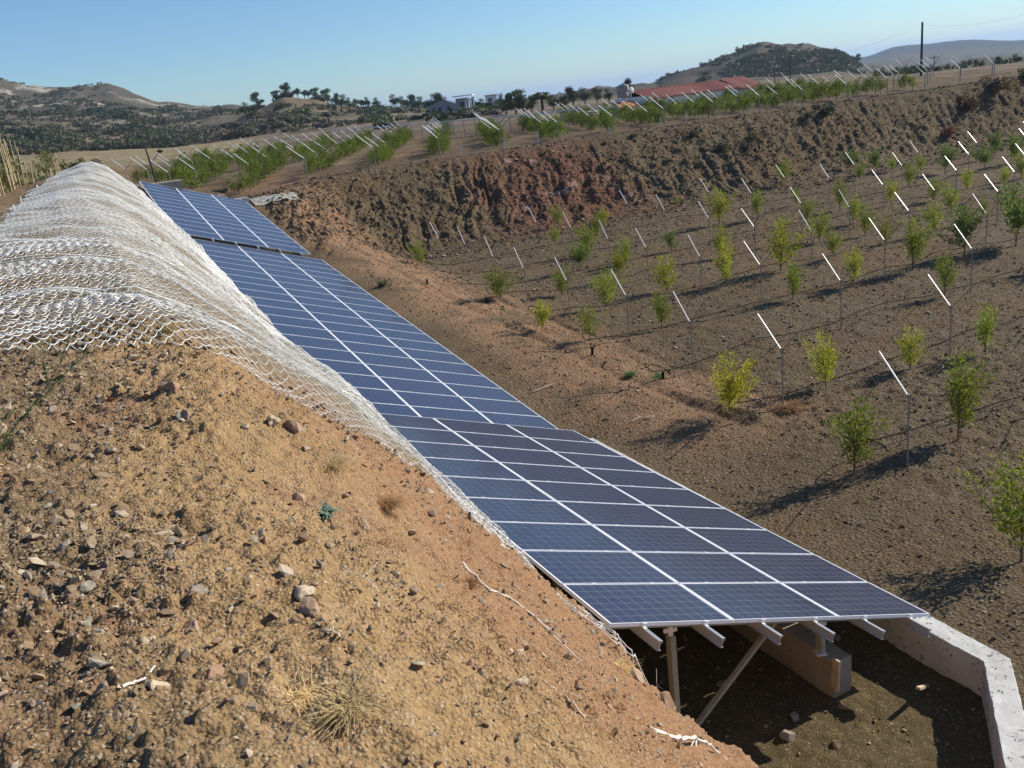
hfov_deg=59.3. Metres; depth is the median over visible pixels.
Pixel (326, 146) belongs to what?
orchard shrub
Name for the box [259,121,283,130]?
bush
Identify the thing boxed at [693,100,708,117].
orchard shrub
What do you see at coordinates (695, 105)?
orchard shrub
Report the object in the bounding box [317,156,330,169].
orchard shrub
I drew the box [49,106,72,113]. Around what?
bush
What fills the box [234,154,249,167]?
orchard shrub
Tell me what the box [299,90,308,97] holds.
tree
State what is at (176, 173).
orchard shrub
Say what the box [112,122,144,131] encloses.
bush
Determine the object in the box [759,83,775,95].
orchard shrub
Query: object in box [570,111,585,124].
orchard shrub
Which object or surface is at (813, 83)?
orchard shrub
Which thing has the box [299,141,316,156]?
orchard shrub
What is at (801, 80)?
orchard shrub
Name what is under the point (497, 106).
bush
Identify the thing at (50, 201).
bank net
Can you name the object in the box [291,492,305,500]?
rock
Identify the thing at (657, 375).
weed
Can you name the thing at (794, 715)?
rock
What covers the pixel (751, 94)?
orchard shrub
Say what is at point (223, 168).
orchard shrub
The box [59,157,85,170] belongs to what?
bush
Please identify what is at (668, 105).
orchard shrub
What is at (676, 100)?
orchard shrub
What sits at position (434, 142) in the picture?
orchard shrub
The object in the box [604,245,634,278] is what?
sapling
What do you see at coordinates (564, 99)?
tree
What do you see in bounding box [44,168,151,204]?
bank net
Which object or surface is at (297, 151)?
orchard shrub
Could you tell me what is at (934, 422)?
drip hose
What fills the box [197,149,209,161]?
orchard shrub
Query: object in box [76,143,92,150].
bush
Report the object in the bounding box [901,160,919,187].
sapling
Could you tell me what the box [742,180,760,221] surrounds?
training post
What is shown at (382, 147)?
orchard shrub
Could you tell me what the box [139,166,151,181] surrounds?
orchard shrub
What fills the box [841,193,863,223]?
sapling
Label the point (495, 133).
orchard shrub
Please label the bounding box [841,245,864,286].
sapling
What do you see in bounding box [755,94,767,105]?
orchard shrub
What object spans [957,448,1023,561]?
sapling
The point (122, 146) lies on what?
bush
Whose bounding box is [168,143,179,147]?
bush
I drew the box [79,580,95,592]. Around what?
rock
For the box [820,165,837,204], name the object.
training post
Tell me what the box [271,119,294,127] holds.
bush
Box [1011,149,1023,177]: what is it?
sapling
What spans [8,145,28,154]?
bush
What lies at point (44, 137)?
bush
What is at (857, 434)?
sapling
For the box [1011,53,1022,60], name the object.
tree
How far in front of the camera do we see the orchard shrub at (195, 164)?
69.81 m
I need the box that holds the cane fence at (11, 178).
[0,139,61,195]
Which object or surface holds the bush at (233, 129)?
on the hills
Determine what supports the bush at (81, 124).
on the hills
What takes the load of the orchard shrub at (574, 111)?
on the ground at (962, 563)
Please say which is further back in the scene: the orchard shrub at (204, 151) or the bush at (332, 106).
the bush at (332, 106)
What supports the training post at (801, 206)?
on the ground at (962, 563)
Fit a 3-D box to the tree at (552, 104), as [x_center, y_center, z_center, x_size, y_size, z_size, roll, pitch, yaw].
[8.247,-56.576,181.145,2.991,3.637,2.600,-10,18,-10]
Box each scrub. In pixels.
[0,42,1017,151]
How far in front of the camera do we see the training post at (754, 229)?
35.06 m
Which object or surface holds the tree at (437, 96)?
on the hills
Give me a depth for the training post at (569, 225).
39.28 m
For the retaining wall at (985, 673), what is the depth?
11.02 m
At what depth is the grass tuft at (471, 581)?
4.78 m
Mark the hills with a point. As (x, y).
(945, 52)
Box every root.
[462,562,582,661]
[496,572,564,641]
[510,648,585,718]
[647,725,726,758]
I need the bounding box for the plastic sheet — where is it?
[250,192,299,204]
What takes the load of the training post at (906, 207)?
on the ground at (962, 563)
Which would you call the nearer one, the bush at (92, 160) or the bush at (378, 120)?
the bush at (92, 160)
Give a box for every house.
[427,94,475,114]
[484,94,496,104]
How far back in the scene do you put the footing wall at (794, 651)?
11.64 m
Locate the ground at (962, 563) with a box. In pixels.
[222,71,1023,710]
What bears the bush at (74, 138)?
on the hills
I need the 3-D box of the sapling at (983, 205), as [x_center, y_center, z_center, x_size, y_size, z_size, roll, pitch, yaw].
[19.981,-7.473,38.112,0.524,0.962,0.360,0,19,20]
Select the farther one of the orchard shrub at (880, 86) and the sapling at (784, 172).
the orchard shrub at (880, 86)
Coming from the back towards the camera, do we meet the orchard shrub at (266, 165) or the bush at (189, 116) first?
the bush at (189, 116)
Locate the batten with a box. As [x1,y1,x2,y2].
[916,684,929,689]
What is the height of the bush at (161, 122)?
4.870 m
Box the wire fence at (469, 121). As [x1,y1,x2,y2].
[330,106,617,141]
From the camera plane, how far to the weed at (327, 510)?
4.26 m
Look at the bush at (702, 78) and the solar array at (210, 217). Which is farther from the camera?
the bush at (702, 78)
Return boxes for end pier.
[135,179,183,189]
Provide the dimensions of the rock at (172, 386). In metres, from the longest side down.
0.154 x 0.129 x 0.099 m
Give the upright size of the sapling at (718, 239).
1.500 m
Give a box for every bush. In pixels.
[0,110,7,120]
[0,122,27,133]
[1,118,24,123]
[1,135,26,144]
[3,121,21,125]
[4,105,16,108]
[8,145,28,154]
[11,126,46,139]
[13,138,38,148]
[15,137,46,144]
[16,107,33,113]
[18,146,34,150]
[33,126,58,138]
[36,142,65,153]
[37,109,62,115]
[40,132,61,143]
[40,134,57,142]
[42,138,60,148]
[44,124,63,134]
[46,100,64,106]
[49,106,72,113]
[52,104,78,110]
[55,141,76,150]
[58,137,82,144]
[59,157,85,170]
[63,135,85,142]
[70,118,92,127]
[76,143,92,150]
[77,125,105,133]
[79,102,102,111]
[86,140,113,150]
[89,158,101,163]
[90,106,108,112]
[100,139,120,148]
[102,123,126,134]
[110,107,139,119]
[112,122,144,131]
[114,140,133,149]
[119,133,149,141]
[125,118,140,125]
[129,137,161,147]
[134,121,154,129]
[151,134,172,138]
[152,141,169,147]
[153,117,176,124]
[154,117,166,125]
[155,108,170,113]
[155,125,174,131]
[156,136,170,143]
[164,106,180,111]
[166,125,185,134]
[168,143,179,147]
[176,139,189,145]
[177,129,195,137]
[179,124,200,133]
[181,111,202,120]
[185,132,207,139]
[189,136,205,139]
[195,128,219,136]
[208,127,226,131]
[214,132,240,140]
[217,126,243,137]
[225,122,242,128]
[231,128,256,138]
[242,127,259,137]
[243,126,267,134]
[245,109,265,118]
[248,104,265,110]
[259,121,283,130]
[265,118,279,123]
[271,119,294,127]
[273,102,292,110]
[276,90,294,99]
[276,112,297,122]
[289,103,310,114]
[290,115,304,123]
[292,112,310,117]
[296,112,322,122]
[308,121,331,128]
[309,95,330,101]
[317,111,338,116]
[325,101,337,110]
[346,101,357,106]
[352,115,373,123]
[357,109,375,119]
[365,111,382,114]
[372,115,391,126]
[374,121,399,129]
[375,106,389,115]
[375,112,389,119]
[376,279,391,286]
[390,103,407,112]
[395,112,407,120]
[405,114,424,120]
[421,108,461,121]
[453,104,483,117]
[454,113,469,118]
[465,110,485,117]
[471,103,496,114]
[486,100,501,108]
[487,108,505,114]
[686,128,698,136]
[697,75,710,81]
[699,70,711,75]
[711,141,731,151]
[716,70,730,75]
[734,140,752,150]
[746,129,762,139]
[797,56,809,62]
[802,110,817,118]
[814,101,835,115]
[941,125,956,136]
[955,93,982,110]
[979,75,1017,92]
[1017,67,1023,79]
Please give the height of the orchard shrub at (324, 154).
1.937 m
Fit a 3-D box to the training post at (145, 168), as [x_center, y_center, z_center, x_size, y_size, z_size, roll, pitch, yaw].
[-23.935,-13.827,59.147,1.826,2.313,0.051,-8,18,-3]
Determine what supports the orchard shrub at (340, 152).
on the ground at (962, 563)
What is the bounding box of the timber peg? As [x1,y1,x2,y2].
[831,657,840,691]
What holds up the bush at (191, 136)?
on the hills
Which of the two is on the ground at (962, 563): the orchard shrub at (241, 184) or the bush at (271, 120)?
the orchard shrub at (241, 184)
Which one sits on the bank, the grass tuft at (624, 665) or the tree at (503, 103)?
the grass tuft at (624, 665)
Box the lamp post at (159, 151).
[143,140,162,182]
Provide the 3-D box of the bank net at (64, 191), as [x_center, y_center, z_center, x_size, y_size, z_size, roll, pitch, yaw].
[-11.368,-3.987,26.628,5.045,3.837,2.664,-15,19,-24]
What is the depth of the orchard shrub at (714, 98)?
76.12 m
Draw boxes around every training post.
[110,156,134,181]
[131,154,157,182]
[150,156,180,180]
[177,154,205,188]
[219,145,243,172]
[286,142,317,177]
[356,131,385,165]
[421,122,450,157]
[430,223,443,266]
[457,227,468,272]
[484,115,511,148]
[485,237,496,275]
[513,247,530,303]
[528,207,542,249]
[543,108,569,140]
[554,257,575,319]
[563,212,576,245]
[598,102,624,132]
[599,221,614,270]
[611,269,638,338]
[619,190,634,230]
[635,228,654,282]
[650,94,675,125]
[656,195,672,237]
[673,291,705,372]
[688,235,710,292]
[698,201,718,249]
[699,178,716,214]
[700,92,722,118]
[741,208,766,257]
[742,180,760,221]
[743,241,776,306]
[747,84,769,111]
[757,314,806,404]
[790,78,812,105]
[790,187,812,230]
[798,210,823,266]
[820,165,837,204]
[822,253,860,328]
[835,75,855,99]
[839,190,860,238]
[845,152,863,187]
[868,218,901,277]
[872,170,895,202]
[876,68,896,93]
[878,351,942,463]
[894,192,923,238]
[922,174,948,211]
[928,274,977,356]
[944,156,968,191]
[954,224,993,292]
[958,142,978,173]
[967,131,987,161]
[972,194,1003,250]
[984,174,1014,223]
[1002,157,1023,187]
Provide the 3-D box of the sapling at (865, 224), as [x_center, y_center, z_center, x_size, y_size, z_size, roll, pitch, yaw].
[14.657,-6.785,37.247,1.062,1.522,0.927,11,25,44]
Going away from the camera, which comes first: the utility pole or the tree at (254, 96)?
the utility pole
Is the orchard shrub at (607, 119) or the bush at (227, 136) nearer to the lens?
the orchard shrub at (607, 119)
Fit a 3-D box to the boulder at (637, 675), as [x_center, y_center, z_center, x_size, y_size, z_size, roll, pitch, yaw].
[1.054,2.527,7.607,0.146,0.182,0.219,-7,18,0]
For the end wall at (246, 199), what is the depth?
46.69 m
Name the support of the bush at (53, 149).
on the hills
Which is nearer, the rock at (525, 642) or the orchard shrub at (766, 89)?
the rock at (525, 642)
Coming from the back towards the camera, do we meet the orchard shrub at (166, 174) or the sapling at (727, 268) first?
the orchard shrub at (166, 174)
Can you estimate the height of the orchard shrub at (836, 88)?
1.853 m
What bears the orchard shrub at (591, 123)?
on the ground at (962, 563)
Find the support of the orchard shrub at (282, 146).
on the ground at (962, 563)
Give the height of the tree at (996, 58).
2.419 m
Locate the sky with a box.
[0,0,1023,106]
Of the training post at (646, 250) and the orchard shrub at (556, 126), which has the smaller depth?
the training post at (646, 250)
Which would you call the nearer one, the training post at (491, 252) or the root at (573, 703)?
the root at (573, 703)
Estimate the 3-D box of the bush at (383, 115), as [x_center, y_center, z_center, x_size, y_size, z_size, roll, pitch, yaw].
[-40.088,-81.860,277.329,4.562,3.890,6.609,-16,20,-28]
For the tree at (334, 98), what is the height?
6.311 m
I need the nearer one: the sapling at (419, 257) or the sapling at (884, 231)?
the sapling at (884, 231)
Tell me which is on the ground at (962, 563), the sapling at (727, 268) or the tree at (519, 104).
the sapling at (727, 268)
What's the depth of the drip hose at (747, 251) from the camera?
36.46 m
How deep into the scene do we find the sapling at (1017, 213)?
31.56 m
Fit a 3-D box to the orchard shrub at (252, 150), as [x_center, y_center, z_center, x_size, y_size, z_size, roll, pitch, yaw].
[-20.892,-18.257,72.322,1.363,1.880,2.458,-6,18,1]
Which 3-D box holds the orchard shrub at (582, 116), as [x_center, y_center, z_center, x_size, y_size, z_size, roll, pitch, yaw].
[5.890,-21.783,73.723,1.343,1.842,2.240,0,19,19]
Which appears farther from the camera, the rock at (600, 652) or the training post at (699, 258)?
the training post at (699, 258)
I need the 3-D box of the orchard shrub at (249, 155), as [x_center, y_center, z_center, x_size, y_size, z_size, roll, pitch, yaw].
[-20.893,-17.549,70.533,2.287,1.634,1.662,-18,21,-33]
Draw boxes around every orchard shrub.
[128,167,143,181]
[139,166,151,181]
[141,163,159,179]
[151,169,168,182]
[157,165,168,180]
[164,165,191,185]
[169,156,185,172]
[169,166,203,189]
[177,152,193,165]
[182,171,202,187]
[185,160,199,175]
[187,161,197,169]
[190,152,204,165]
[192,165,211,187]
[192,165,214,184]
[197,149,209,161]
[199,154,208,167]
[202,154,220,180]
[210,157,231,177]
[212,147,230,159]
[215,158,228,177]
[216,150,232,162]
[221,175,250,193]
[224,148,234,165]
[229,150,256,163]
[230,159,265,187]
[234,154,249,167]
[235,146,247,156]
[238,168,259,189]
[242,146,259,162]
[246,160,271,179]
[254,152,276,175]
[255,147,270,159]
[262,155,283,174]
[263,143,277,158]
[268,142,278,159]
[270,154,285,171]
[272,152,288,168]
[273,147,292,168]
[278,140,289,154]
[287,142,304,162]
[290,143,311,160]
[291,143,308,158]
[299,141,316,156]
[303,151,323,172]
[303,153,329,170]
[304,154,317,174]
[308,144,339,167]
[309,139,324,149]
[315,137,332,147]
[316,134,334,150]
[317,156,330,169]
[321,148,338,164]
[330,143,345,157]
[332,144,347,158]
[337,140,354,158]
[338,138,351,156]
[342,137,359,155]
[342,138,355,152]
[355,132,369,150]
[356,130,373,142]
[361,140,392,159]
[362,129,375,143]
[366,147,389,164]
[367,144,392,161]
[367,147,385,165]
[374,144,389,160]
[376,132,401,147]
[383,128,407,152]
[397,126,412,145]
[422,135,449,155]
[425,132,442,156]
[428,128,443,153]
[430,131,452,153]
[475,123,505,143]
[480,121,492,139]
[482,129,503,146]
[486,126,504,145]
[487,123,503,144]
[487,127,510,147]
[512,115,530,131]
[528,111,550,132]
[533,124,545,136]
[536,120,545,136]
[541,115,564,139]
[542,116,567,138]
[546,120,573,140]
[557,104,568,116]
[563,111,576,126]
[565,105,581,124]
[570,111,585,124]
[572,109,593,125]
[577,107,596,124]
[578,107,591,127]
[582,116,596,128]
[586,115,598,130]
[594,113,618,131]
[596,106,615,128]
[598,110,619,133]
[616,103,630,122]
[625,104,636,122]
[626,110,637,122]
[627,105,644,123]
[634,102,651,123]
[640,105,658,123]
[640,108,651,123]
[643,103,666,124]
[644,95,654,108]
[649,110,667,123]
[650,94,662,111]
[657,98,667,112]
[659,100,680,114]
[665,97,678,117]
[669,99,681,116]
[669,102,689,116]
[670,99,691,116]
[673,100,697,116]
[686,93,701,103]
[692,101,701,117]
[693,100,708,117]
[696,98,725,117]
[708,92,723,109]
[713,94,733,111]
[715,96,731,111]
[718,88,735,102]
[723,100,736,111]
[724,96,743,108]
[731,95,750,110]
[736,95,754,111]
[740,90,756,102]
[749,87,765,103]
[752,81,767,94]
[753,95,766,105]
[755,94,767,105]
[758,82,774,96]
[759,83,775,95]
[761,90,783,106]
[763,93,775,105]
[772,79,782,96]
[774,83,784,94]
[775,86,794,105]
[776,88,796,104]
[783,86,801,102]
[790,89,813,102]
[791,77,807,93]
[791,84,806,95]
[795,83,809,97]
[808,83,820,100]
[809,78,823,90]
[810,81,833,97]
[818,82,836,99]
[824,77,850,99]
[833,78,845,95]
[839,80,856,93]
[843,82,859,94]
[851,77,867,91]
[858,76,874,94]
[863,73,886,94]
[868,77,889,94]
[890,71,914,87]
[905,76,919,88]
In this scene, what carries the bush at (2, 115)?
on the hills
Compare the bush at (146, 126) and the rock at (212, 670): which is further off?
the bush at (146, 126)
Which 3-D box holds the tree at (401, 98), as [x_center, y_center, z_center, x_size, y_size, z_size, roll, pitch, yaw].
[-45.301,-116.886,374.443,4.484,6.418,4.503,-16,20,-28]
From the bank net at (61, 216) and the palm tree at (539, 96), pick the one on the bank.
the bank net at (61, 216)
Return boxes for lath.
[533,383,553,391]
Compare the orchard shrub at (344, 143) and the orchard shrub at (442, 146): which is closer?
the orchard shrub at (442, 146)
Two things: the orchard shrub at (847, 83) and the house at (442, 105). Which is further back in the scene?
the house at (442, 105)
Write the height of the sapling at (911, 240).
1.890 m
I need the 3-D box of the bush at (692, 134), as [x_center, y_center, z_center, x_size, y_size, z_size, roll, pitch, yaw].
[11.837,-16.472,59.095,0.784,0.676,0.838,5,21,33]
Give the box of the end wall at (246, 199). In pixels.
[236,197,249,203]
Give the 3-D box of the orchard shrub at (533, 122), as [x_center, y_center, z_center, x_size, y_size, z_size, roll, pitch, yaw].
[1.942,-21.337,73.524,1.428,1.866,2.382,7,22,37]
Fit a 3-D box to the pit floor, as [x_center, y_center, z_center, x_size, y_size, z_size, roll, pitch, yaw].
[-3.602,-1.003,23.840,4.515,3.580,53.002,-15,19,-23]
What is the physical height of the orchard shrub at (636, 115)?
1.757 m
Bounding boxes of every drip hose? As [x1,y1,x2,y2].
[399,155,1008,264]
[425,163,1012,273]
[455,177,1022,284]
[486,189,1023,294]
[528,214,998,312]
[582,237,1021,341]
[648,269,1023,374]
[734,316,1023,406]
[864,396,1023,451]
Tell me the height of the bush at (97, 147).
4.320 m
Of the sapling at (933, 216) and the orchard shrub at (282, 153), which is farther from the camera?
the orchard shrub at (282, 153)
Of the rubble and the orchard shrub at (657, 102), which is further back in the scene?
the orchard shrub at (657, 102)
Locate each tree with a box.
[237,102,250,112]
[249,92,264,108]
[270,90,277,98]
[279,82,291,91]
[293,88,300,97]
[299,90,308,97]
[309,87,318,96]
[320,88,330,102]
[330,93,338,104]
[334,94,346,109]
[363,97,369,104]
[371,97,381,103]
[388,94,399,106]
[398,95,407,106]
[402,94,416,108]
[411,96,422,110]
[421,93,439,110]
[433,92,446,101]
[475,98,483,105]
[495,93,504,108]
[501,97,512,113]
[505,89,525,113]
[514,93,528,113]
[527,95,537,112]
[528,92,554,113]
[547,94,559,109]
[559,95,569,108]
[564,85,580,104]
[577,87,590,103]
[589,87,602,102]
[603,88,613,102]
[622,78,634,91]
[853,53,861,61]
[993,56,1001,64]
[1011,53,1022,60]
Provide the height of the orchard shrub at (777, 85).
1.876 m
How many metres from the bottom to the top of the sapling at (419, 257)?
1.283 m
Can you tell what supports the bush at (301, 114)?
on the hills
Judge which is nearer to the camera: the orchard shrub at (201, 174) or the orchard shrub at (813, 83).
the orchard shrub at (201, 174)
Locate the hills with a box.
[0,39,1023,198]
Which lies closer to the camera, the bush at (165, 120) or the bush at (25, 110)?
the bush at (165, 120)
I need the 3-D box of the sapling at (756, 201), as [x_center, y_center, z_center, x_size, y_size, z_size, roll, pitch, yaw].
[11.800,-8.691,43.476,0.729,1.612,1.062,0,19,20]
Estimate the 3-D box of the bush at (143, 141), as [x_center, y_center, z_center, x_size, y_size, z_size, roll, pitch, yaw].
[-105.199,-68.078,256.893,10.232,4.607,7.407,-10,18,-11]
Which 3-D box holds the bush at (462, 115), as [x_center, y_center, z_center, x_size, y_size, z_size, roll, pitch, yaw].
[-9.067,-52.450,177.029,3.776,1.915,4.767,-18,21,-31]
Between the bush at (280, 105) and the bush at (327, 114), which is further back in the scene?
the bush at (280, 105)
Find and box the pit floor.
[191,236,993,767]
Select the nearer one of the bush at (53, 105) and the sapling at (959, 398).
the sapling at (959, 398)
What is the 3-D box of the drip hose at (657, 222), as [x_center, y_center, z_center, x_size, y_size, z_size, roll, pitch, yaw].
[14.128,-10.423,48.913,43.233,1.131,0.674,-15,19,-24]
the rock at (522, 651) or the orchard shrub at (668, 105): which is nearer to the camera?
the rock at (522, 651)
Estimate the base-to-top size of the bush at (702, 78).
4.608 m
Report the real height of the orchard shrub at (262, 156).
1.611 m
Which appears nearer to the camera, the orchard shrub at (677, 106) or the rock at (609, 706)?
the rock at (609, 706)
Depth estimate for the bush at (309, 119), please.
288.39 m
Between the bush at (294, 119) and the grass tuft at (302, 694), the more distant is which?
the bush at (294, 119)
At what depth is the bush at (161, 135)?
360.93 m
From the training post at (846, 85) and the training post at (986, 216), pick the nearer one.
the training post at (986, 216)
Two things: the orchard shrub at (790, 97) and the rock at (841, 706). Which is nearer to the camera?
the rock at (841, 706)
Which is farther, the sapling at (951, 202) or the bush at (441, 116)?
the bush at (441, 116)
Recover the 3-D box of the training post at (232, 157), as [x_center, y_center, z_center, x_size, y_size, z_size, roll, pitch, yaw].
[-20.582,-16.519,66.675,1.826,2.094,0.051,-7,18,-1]
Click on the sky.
(191, 52)
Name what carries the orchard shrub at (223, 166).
on the ground at (962, 563)
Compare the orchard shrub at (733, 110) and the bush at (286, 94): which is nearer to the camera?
the orchard shrub at (733, 110)
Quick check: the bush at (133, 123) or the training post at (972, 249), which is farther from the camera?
the bush at (133, 123)
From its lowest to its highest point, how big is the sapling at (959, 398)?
1.832 m
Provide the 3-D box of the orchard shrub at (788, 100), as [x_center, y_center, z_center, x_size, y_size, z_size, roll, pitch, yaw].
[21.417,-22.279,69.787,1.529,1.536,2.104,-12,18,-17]
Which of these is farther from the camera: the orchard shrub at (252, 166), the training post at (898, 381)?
the orchard shrub at (252, 166)
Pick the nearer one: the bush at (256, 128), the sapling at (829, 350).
the sapling at (829, 350)
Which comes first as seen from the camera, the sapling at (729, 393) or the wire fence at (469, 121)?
the sapling at (729, 393)
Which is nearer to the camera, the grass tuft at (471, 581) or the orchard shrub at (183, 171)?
the grass tuft at (471, 581)
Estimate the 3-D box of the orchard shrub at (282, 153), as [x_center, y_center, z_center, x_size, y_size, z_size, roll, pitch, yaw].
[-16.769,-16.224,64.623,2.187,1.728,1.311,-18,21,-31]
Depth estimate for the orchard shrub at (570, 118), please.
78.42 m
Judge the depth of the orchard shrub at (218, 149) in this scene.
78.33 m
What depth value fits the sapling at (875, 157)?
56.58 m
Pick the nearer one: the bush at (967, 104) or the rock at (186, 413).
the rock at (186, 413)
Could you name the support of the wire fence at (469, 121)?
on the ground at (962, 563)
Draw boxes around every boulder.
[631,667,644,682]
[659,691,674,707]
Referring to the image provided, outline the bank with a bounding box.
[0,166,758,767]
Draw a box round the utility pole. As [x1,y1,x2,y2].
[920,22,922,75]
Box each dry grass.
[474,295,500,300]
[767,397,808,412]
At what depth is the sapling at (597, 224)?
44.36 m
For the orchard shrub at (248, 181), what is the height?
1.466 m
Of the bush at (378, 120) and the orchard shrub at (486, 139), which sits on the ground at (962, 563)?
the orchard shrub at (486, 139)
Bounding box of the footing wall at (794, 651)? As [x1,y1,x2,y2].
[728,623,851,697]
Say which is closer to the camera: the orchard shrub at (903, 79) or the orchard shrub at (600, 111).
the orchard shrub at (600, 111)
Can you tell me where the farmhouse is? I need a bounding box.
[588,76,763,111]
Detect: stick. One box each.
[121,665,155,687]
[322,614,352,643]
[353,560,379,592]
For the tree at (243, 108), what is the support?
on the hills
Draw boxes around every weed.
[0,283,89,453]
[317,501,342,519]
[624,370,638,377]
[650,373,667,378]
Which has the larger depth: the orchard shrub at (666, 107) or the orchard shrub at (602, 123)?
the orchard shrub at (666, 107)
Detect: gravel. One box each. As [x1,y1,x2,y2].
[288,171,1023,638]
[637,623,991,767]
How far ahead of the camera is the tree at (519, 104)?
157.09 m
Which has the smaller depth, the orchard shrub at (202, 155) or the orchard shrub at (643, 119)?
the orchard shrub at (643, 119)
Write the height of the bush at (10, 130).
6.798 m
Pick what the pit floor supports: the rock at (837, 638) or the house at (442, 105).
the rock at (837, 638)
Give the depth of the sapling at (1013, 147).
52.98 m
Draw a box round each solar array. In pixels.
[139,181,310,256]
[193,239,557,428]
[378,413,931,726]
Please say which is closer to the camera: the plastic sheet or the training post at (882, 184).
the training post at (882, 184)
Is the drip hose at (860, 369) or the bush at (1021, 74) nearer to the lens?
the drip hose at (860, 369)
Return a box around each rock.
[0,421,7,433]
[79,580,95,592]
[80,616,91,626]
[88,658,114,668]
[145,679,169,689]
[157,381,179,393]
[182,408,190,419]
[184,620,198,634]
[190,583,207,593]
[198,664,224,679]
[267,415,280,425]
[285,419,304,434]
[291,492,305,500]
[294,585,314,600]
[300,596,319,616]
[400,630,414,637]
[513,648,524,655]
[514,676,529,686]
[521,640,527,645]
[592,646,603,660]
[605,702,616,712]
[716,680,725,686]
[779,729,794,742]
[790,711,798,720]
[832,740,843,749]
[833,634,840,640]
[838,703,847,709]
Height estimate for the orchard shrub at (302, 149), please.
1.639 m
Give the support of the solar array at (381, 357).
on the pit floor
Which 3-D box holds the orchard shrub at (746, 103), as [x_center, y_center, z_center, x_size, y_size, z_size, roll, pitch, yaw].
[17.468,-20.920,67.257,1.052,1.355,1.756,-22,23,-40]
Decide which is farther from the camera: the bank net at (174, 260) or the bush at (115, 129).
the bush at (115, 129)
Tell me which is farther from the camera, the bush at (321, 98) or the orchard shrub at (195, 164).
the bush at (321, 98)
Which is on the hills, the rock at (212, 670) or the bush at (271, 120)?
the bush at (271, 120)
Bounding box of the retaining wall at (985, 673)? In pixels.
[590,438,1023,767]
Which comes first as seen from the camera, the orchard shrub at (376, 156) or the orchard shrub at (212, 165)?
the orchard shrub at (376, 156)
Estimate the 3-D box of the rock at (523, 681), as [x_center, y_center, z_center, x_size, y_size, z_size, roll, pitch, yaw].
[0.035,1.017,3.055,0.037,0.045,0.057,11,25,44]
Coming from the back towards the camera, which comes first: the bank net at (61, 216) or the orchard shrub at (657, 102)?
the orchard shrub at (657, 102)
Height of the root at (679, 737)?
0.907 m
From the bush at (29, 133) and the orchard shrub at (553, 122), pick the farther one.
the bush at (29, 133)
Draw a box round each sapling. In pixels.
[406,238,426,264]
[480,265,520,301]
[529,299,553,328]
[546,226,560,242]
[548,204,566,224]
[549,265,574,293]
[564,239,594,270]
[569,303,598,340]
[572,220,602,250]
[585,211,604,236]
[586,266,626,309]
[598,205,609,226]
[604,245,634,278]
[615,235,631,264]
[645,254,679,290]
[647,289,674,328]
[662,230,679,247]
[703,186,736,223]
[709,349,759,419]
[710,240,735,284]
[711,223,731,254]
[748,187,763,216]
[763,213,814,269]
[769,159,794,184]
[785,260,806,299]
[791,186,801,203]
[798,329,840,388]
[799,196,819,221]
[808,207,831,242]
[821,225,846,256]
[823,395,892,473]
[832,177,848,209]
[840,149,858,166]
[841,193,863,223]
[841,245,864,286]
[849,159,866,179]
[852,202,880,236]
[862,147,882,167]
[877,214,900,242]
[882,177,902,205]
[884,155,898,169]
[894,323,925,369]
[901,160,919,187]
[901,215,938,270]
[914,153,928,169]
[918,200,944,231]
[923,177,947,199]
[932,250,959,293]
[935,143,964,173]
[936,203,990,256]
[940,182,962,208]
[941,346,998,439]
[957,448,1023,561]
[960,167,975,187]
[969,143,998,169]
[972,301,998,354]
[978,196,989,215]
[983,128,1007,157]
[990,178,1023,245]
[997,165,1013,184]
[1007,133,1023,162]
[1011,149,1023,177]
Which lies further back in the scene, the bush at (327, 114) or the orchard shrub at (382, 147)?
the bush at (327, 114)
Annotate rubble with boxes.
[246,75,1023,259]
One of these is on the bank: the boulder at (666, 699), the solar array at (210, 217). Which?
the boulder at (666, 699)
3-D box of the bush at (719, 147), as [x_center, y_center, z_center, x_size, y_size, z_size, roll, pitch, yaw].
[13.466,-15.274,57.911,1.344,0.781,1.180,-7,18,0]
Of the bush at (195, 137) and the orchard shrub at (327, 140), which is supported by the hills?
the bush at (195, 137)
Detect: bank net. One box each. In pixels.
[0,205,273,326]
[0,211,285,339]
[0,225,319,366]
[0,237,388,425]
[0,256,438,481]
[0,288,648,684]
[7,195,247,296]
[11,191,230,280]
[19,188,209,258]
[21,180,194,242]
[27,177,183,232]
[42,173,173,221]
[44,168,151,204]
[53,164,152,201]
[55,161,151,199]
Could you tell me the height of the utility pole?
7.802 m
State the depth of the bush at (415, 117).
241.52 m
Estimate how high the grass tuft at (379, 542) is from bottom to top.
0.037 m
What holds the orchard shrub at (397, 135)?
on the ground at (962, 563)
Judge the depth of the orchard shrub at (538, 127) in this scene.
67.97 m
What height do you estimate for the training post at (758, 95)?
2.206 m
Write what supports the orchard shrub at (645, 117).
on the ground at (962, 563)
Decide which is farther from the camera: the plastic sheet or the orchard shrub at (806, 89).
the orchard shrub at (806, 89)
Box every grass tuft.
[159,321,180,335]
[274,665,348,726]
[293,662,396,752]
[315,450,366,475]
[371,535,401,548]
[373,489,419,517]
[452,570,491,598]
[610,655,642,672]
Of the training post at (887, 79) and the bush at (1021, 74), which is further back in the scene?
the bush at (1021, 74)
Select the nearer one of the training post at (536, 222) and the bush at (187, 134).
the training post at (536, 222)

